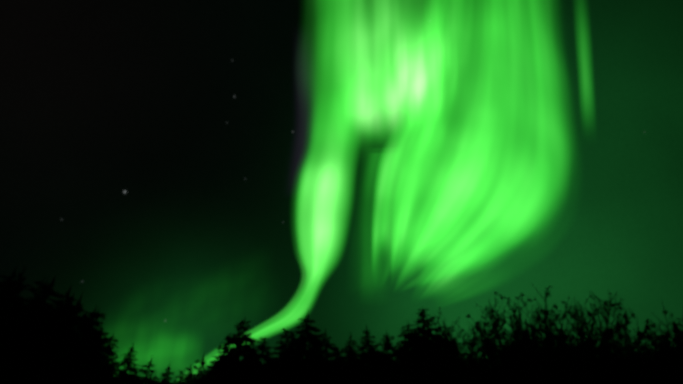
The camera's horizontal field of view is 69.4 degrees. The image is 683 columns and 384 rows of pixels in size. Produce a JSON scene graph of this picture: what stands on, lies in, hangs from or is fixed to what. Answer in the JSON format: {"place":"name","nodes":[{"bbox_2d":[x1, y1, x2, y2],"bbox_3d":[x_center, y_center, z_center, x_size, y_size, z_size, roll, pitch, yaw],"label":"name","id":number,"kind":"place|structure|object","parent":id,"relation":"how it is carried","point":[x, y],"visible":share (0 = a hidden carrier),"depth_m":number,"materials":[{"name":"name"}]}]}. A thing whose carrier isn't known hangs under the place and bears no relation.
{"place":"outdoors","nodes":[
{"label":"outdoors","id":0,"kind":"place"},
{"bbox_2d":[0,0,682,383],"label":"sky","id":1,"kind":"structure","parent":0,"point":[191,169],"materials":[{"name":"green"}]},
{"bbox_2d":[638,331,682,383],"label":"bare tree","id":2,"kind":"object","parent":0,"point":[654,343],"visible":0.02,"depth_m":15.08,"materials":[{"name":"black plant"}]},
{"bbox_3d":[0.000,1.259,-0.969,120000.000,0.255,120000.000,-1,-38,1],"label":"terrain","id":3,"kind":"structure","parent":0,"visible":0},
{"bbox_2d":[0,264,42,357],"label":"spruce tree","id":4,"kind":"object","parent":3,"relation":"on","point":[21,287],"visible":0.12,"depth_m":12.38,"materials":[{"name":"black plant"}]},
{"bbox_2d":[2,275,61,354],"bbox_3d":[-8.264,5.857,11.451,6.254,8.790,5.783,-21,-42,25],"label":"spruce tree","id":5,"kind":"object","parent":3,"relation":"on","point":[40,318],"visible":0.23,"depth_m":13.52,"materials":[{"name":"black plant"}]},
{"bbox_2d":[11,276,54,322],"bbox_3d":[-11.101,7.452,15.286,6.487,10.942,5.785,-25,-44,29],"label":"spruce tree","id":6,"kind":"object","parent":3,"relation":"on","point":[35,290],"visible":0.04,"depth_m":18.08,"materials":[{"name":"black plant"}]},
{"bbox_2d":[0,277,68,383],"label":"spruce tree","id":7,"kind":"object","parent":3,"relation":"on","point":[34,330],"visible":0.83,"depth_m":9.22,"materials":[{"name":"black plant"}]},
{"bbox_2d":[3,292,91,383],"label":"spruce tree","id":8,"kind":"object","parent":3,"relation":"on","point":[54,355],"visible":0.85,"depth_m":9.58,"materials":[{"name":"black plant"}]},
{"bbox_2d":[44,286,77,333],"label":"spruce tree","id":9,"kind":"object","parent":3,"relation":"on","point":[67,300],"visible":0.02,"depth_m":16.66,"materials":[{"name":"black plant"}]},
{"bbox_2d":[28,292,102,383],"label":"spruce tree","id":10,"kind":"object","parent":3,"relation":"on","point":[76,312],"visible":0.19,"depth_m":12.65,"materials":[{"name":"black plant"}]},
{"bbox_2d":[59,305,111,383],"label":"spruce tree","id":11,"kind":"object","parent":3,"relation":"on","point":[79,341],"visible":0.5,"depth_m":10.73,"materials":[{"name":"black plant"}]},
{"bbox_2d":[76,307,113,383],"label":"spruce tree","id":12,"kind":"object","parent":3,"relation":"on","point":[96,317],"visible":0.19,"depth_m":19.57,"materials":[{"name":"black plant"}]},
{"bbox_2d":[77,319,121,383],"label":"spruce tree","id":13,"kind":"object","parent":3,"relation":"on","point":[98,347],"visible":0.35,"depth_m":14.31,"materials":[{"name":"black plant"}]},
{"bbox_2d":[100,333,124,383],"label":"spruce tree","id":14,"kind":"object","parent":3,"relation":"on","point":[112,354],"visible":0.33,"depth_m":23.60,"materials":[{"name":"black plant"}]},
{"bbox_2d":[114,342,144,383],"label":"spruce tree","id":15,"kind":"object","parent":3,"relation":"on","point":[128,377],"visible":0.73,"depth_m":24.50,"materials":[{"name":"black plant"}]},
{"bbox_2d":[137,355,159,383],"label":"spruce tree","id":16,"kind":"object","parent":3,"relation":"on","point":[145,380],"visible":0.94,"depth_m":25.63,"materials":[{"name":"black plant"}]},
{"bbox_2d":[156,361,176,383],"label":"spruce tree","id":17,"kind":"object","parent":3,"relation":"on","point":[164,380],"visible":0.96,"depth_m":27.71,"materials":[{"name":"black plant"}]},
{"bbox_2d":[174,370,184,383],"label":"spruce tree","id":18,"kind":"object","parent":3,"relation":"on","point":[177,381],"visible":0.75,"depth_m":50.01,"materials":[{"name":"black plant"}]},
{"bbox_2d":[179,365,195,382],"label":"spruce tree","id":19,"kind":"object","parent":3,"relation":"on","point":[185,379],"visible":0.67,"depth_m":33.80,"materials":[{"name":"black plant"}]},
{"bbox_2d":[183,351,208,383],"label":"spruce tree","id":20,"kind":"object","parent":3,"relation":"on","point":[198,377],"visible":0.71,"depth_m":26.43,"materials":[{"name":"black plant"}]},
{"bbox_2d":[201,344,239,383],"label":"spruce tree","id":21,"kind":"object","parent":3,"relation":"on","point":[214,366],"visible":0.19,"depth_m":25.92,"materials":[{"name":"black plant"}]},
{"bbox_2d":[192,317,269,383],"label":"spruce tree","id":22,"kind":"object","parent":3,"relation":"on","point":[233,362],"visible":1,"depth_m":25.00,"materials":[{"name":"black plant"}]},
{"bbox_2d":[248,337,274,383],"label":"spruce tree","id":23,"kind":"object","parent":3,"relation":"on","point":[263,348],"visible":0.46,"depth_m":27.73,"materials":[{"name":"black plant"}]},
{"bbox_2d":[249,328,306,383],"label":"spruce tree","id":24,"kind":"object","parent":3,"relation":"on","point":[274,363],"visible":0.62,"depth_m":26.55,"materials":[{"name":"black plant"}]},
{"bbox_2d":[265,311,342,383],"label":"spruce tree","id":25,"kind":"object","parent":3,"relation":"on","point":[310,361],"visible":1,"depth_m":25.84,"materials":[{"name":"black plant"}]},
{"bbox_2d":[306,327,346,383],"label":"spruce tree","id":26,"kind":"object","parent":3,"relation":"on","point":[326,346],"visible":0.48,"depth_m":27.82,"materials":[{"name":"black plant"}]},
{"bbox_2d":[338,331,361,383],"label":"spruce tree","id":27,"kind":"object","parent":3,"relation":"on","point":[351,351],"visible":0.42,"depth_m":30.03,"materials":[{"name":"black plant"}]},
{"bbox_2d":[342,324,392,383],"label":"spruce tree","id":28,"kind":"object","parent":3,"relation":"on","point":[365,359],"visible":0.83,"depth_m":27.61,"materials":[{"name":"black plant"}]},
{"bbox_2d":[362,329,415,383],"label":"spruce tree","id":29,"kind":"object","parent":3,"relation":"on","point":[386,345],"visible":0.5,"depth_m":27.73,"materials":[{"name":"black plant"}]},
{"bbox_2d":[329,333,482,383],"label":"bare tree","id":30,"kind":"object","parent":3,"relation":"on","point":[413,365],"visible":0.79,"depth_m":14.51,"materials":[{"name":"black plant"}]},
{"bbox_2d":[391,324,420,375],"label":"spruce tree","id":31,"kind":"object","parent":3,"relation":"on","point":[404,341],"visible":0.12,"depth_m":30.48,"materials":[{"name":"black plant"}]},
{"bbox_2d":[400,307,457,382],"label":"spruce tree","id":32,"kind":"object","parent":3,"relation":"on","point":[421,334],"visible":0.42,"depth_m":28.02,"materials":[{"name":"black plant"}]},
{"bbox_2d":[391,333,467,383],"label":"bare tree","id":33,"kind":"object","parent":3,"relation":"on","point":[431,362],"visible":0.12,"depth_m":23.43,"materials":[{"name":"black plant"}]},
{"bbox_2d":[368,316,491,383],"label":"bare tree","id":34,"kind":"object","parent":3,"relation":"on","point":[399,367],"visible":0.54,"depth_m":15.33,"materials":[{"name":"black plant"}]},
{"bbox_2d":[366,307,504,383],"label":"bare tree","id":35,"kind":"object","parent":3,"relation":"on","point":[387,379],"visible":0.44,"depth_m":21.77,"materials":[{"name":"black plant"}]},
{"bbox_2d":[366,301,544,383],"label":"bare tree","id":36,"kind":"object","parent":3,"relation":"on","point":[476,324],"visible":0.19,"depth_m":17.02,"materials":[{"name":"black plant"}]},
{"bbox_2d":[439,320,475,374],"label":"spruce tree","id":37,"kind":"object","parent":3,"relation":"on","point":[446,329],"visible":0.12,"depth_m":29.98,"materials":[{"name":"black plant"}]},
{"bbox_2d":[443,312,547,383],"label":"bare tree","id":38,"kind":"object","parent":3,"relation":"on","point":[513,339],"visible":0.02,"depth_m":16.09,"materials":[{"name":"black plant"}]},
{"bbox_2d":[452,321,563,383],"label":"bare tree","id":39,"kind":"object","parent":3,"relation":"on","point":[475,364],"visible":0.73,"depth_m":12.93,"materials":[{"name":"black plant"}]},
{"bbox_2d":[462,314,570,371],"bbox_3d":[7.327,9.233,17.840,7.959,11.269,8.260,24,-44,-28],"label":"bare tree","id":40,"kind":"object","parent":3,"relation":"on","point":[502,329],"depth_m":21.53,"materials":[{"name":"black plant"}]},
{"bbox_2d":[471,320,569,376],"bbox_3d":[6.551,8.621,14.921,5.450,8.675,5.714,-10,-39,12],"label":"bare tree","id":41,"kind":"object","parent":3,"relation":"on","point":[534,346],"visible":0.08,"depth_m":15.73,"materials":[{"name":"black plant"}]},
{"bbox_2d":[431,285,635,383],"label":"bare tree","id":42,"kind":"object","parent":3,"relation":"on","point":[564,373],"visible":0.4,"depth_m":13.48,"materials":[{"name":"black plant"}]},
{"bbox_2d":[434,298,649,383],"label":"bare tree","id":43,"kind":"object","parent":3,"relation":"on","point":[501,371],"visible":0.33,"depth_m":12.71,"materials":[{"name":"black plant"}]},
{"bbox_2d":[466,313,621,383],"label":"bare tree","id":44,"kind":"object","parent":3,"relation":"on","point":[490,359],"visible":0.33,"depth_m":13.98,"materials":[{"name":"black plant"}]},
{"bbox_2d":[476,304,618,353],"bbox_3d":[8.630,9.193,17.903,7.297,11.405,8.179,13,-39,-16],"label":"bare tree","id":45,"kind":"object","parent":3,"relation":"on","point":[516,324],"depth_m":20.62,"materials":[{"name":"black plant"}]},
{"bbox_2d":[432,291,682,383],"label":"bare tree","id":46,"kind":"object","parent":3,"relation":"on","point":[518,350],"visible":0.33,"depth_m":13.12,"materials":[{"name":"black plant"}]},
{"bbox_2d":[462,296,666,383],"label":"bare tree","id":47,"kind":"object","parent":3,"relation":"on","point":[542,329],"depth_m":17.08,"materials":[{"name":"black plant"}]},
{"bbox_2d":[484,292,645,380],"bbox_3d":[6.332,7.213,14.248,6.788,10.094,6.084,-2,-38,2],"label":"bare tree","id":48,"kind":"object","parent":3,"relation":"on","point":[541,337],"visible":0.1,"depth_m":15.27,"materials":[{"name":"black plant"}]},
{"bbox_2d":[487,298,648,382],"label":"bare tree","id":49,"kind":"object","parent":3,"relation":"on","point":[551,338],"visible":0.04,"depth_m":16.13,"materials":[{"name":"black plant"}]},
{"bbox_2d":[500,293,645,383],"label":"bare tree","id":50,"kind":"object","parent":3,"relation":"on","point":[554,335],"visible":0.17,"depth_m":14.84,"materials":[{"name":"black plant"}]},
{"bbox_2d":[486,298,672,383],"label":"bare tree","id":51,"kind":"object","parent":3,"relation":"on","point":[585,358],"visible":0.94,"depth_m":11.45,"materials":[{"name":"black plant"}]},
{"bbox_2d":[516,311,644,381],"bbox_3d":[7.473,7.202,13.309,7.546,8.977,4.774,-10,-39,13],"label":"bare tree","id":52,"kind":"object","parent":3,"relation":"on","point":[561,336],"visible":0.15,"depth_m":15.96,"materials":[{"name":"black plant"}]},
{"bbox_2d":[510,334,675,383],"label":"bare tree","id":53,"kind":"object","parent":3,"relation":"on","point":[623,367],"visible":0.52,"depth_m":11.97,"materials":[{"name":"black plant"}]},
{"bbox_2d":[530,301,682,383],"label":"bare tree","id":54,"kind":"object","parent":3,"relation":"on","point":[620,336],"visible":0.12,"depth_m":13.84,"materials":[{"name":"black plant"}]},
{"bbox_2d":[555,321,675,351],"bbox_3d":[10.311,8.431,15.495,6.294,9.702,5.191,-22,-43,26],"label":"bare tree","id":55,"kind":"object","parent":3,"relation":"on","point":[653,351],"visible":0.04,"depth_m":18.23,"materials":[{"name":"black plant"}]},
{"bbox_2d":[560,327,682,383],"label":"bare tree","id":56,"kind":"object","parent":3,"relation":"on","point":[671,375],"visible":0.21,"depth_m":12.50,"materials":[{"name":"black plant"}]},
{"bbox_2d":[561,301,682,383],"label":"bare tree","id":57,"kind":"object","parent":3,"relation":"on","point":[651,350],"visible":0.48,"depth_m":12.15,"materials":[{"name":"black plant"}]},
{"bbox_2d":[581,301,681,383],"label":"bare tree","id":58,"kind":"object","parent":3,"relation":"on","point":[618,357],"visible":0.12,"depth_m":13.45,"materials":[{"name":"black plant"}]},
{"bbox_2d":[599,320,680,383],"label":"bare tree","id":59,"kind":"object","parent":3,"relation":"on","point":[640,350],"visible":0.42,"depth_m":12.67,"materials":[{"name":"black plant"}]},
{"bbox_2d":[619,321,682,365],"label":"bare tree","id":60,"kind":"object","parent":3,"relation":"on","point":[675,327],"visible":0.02,"depth_m":16.51,"materials":[{"name":"black plant"}]},
{"bbox_2d":[623,338,682,383],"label":"bare tree","id":61,"kind":"object","parent":3,"relation":"on","point":[679,377],"visible":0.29,"depth_m":12.28,"materials":[{"name":"black plant"}]},
{"bbox_2d":[624,318,682,383],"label":"bare tree","id":62,"kind":"object","parent":3,"relation":"on","point":[674,348],"visible":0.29,"depth_m":12.05,"materials":[{"name":"black plant"}]},
{"bbox_2d":[627,319,682,383],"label":"bare tree","id":63,"kind":"object","parent":3,"relation":"on","point":[676,382],"visible":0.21,"depth_m":13.31,"materials":[{"name":"black plant"}]}
]}

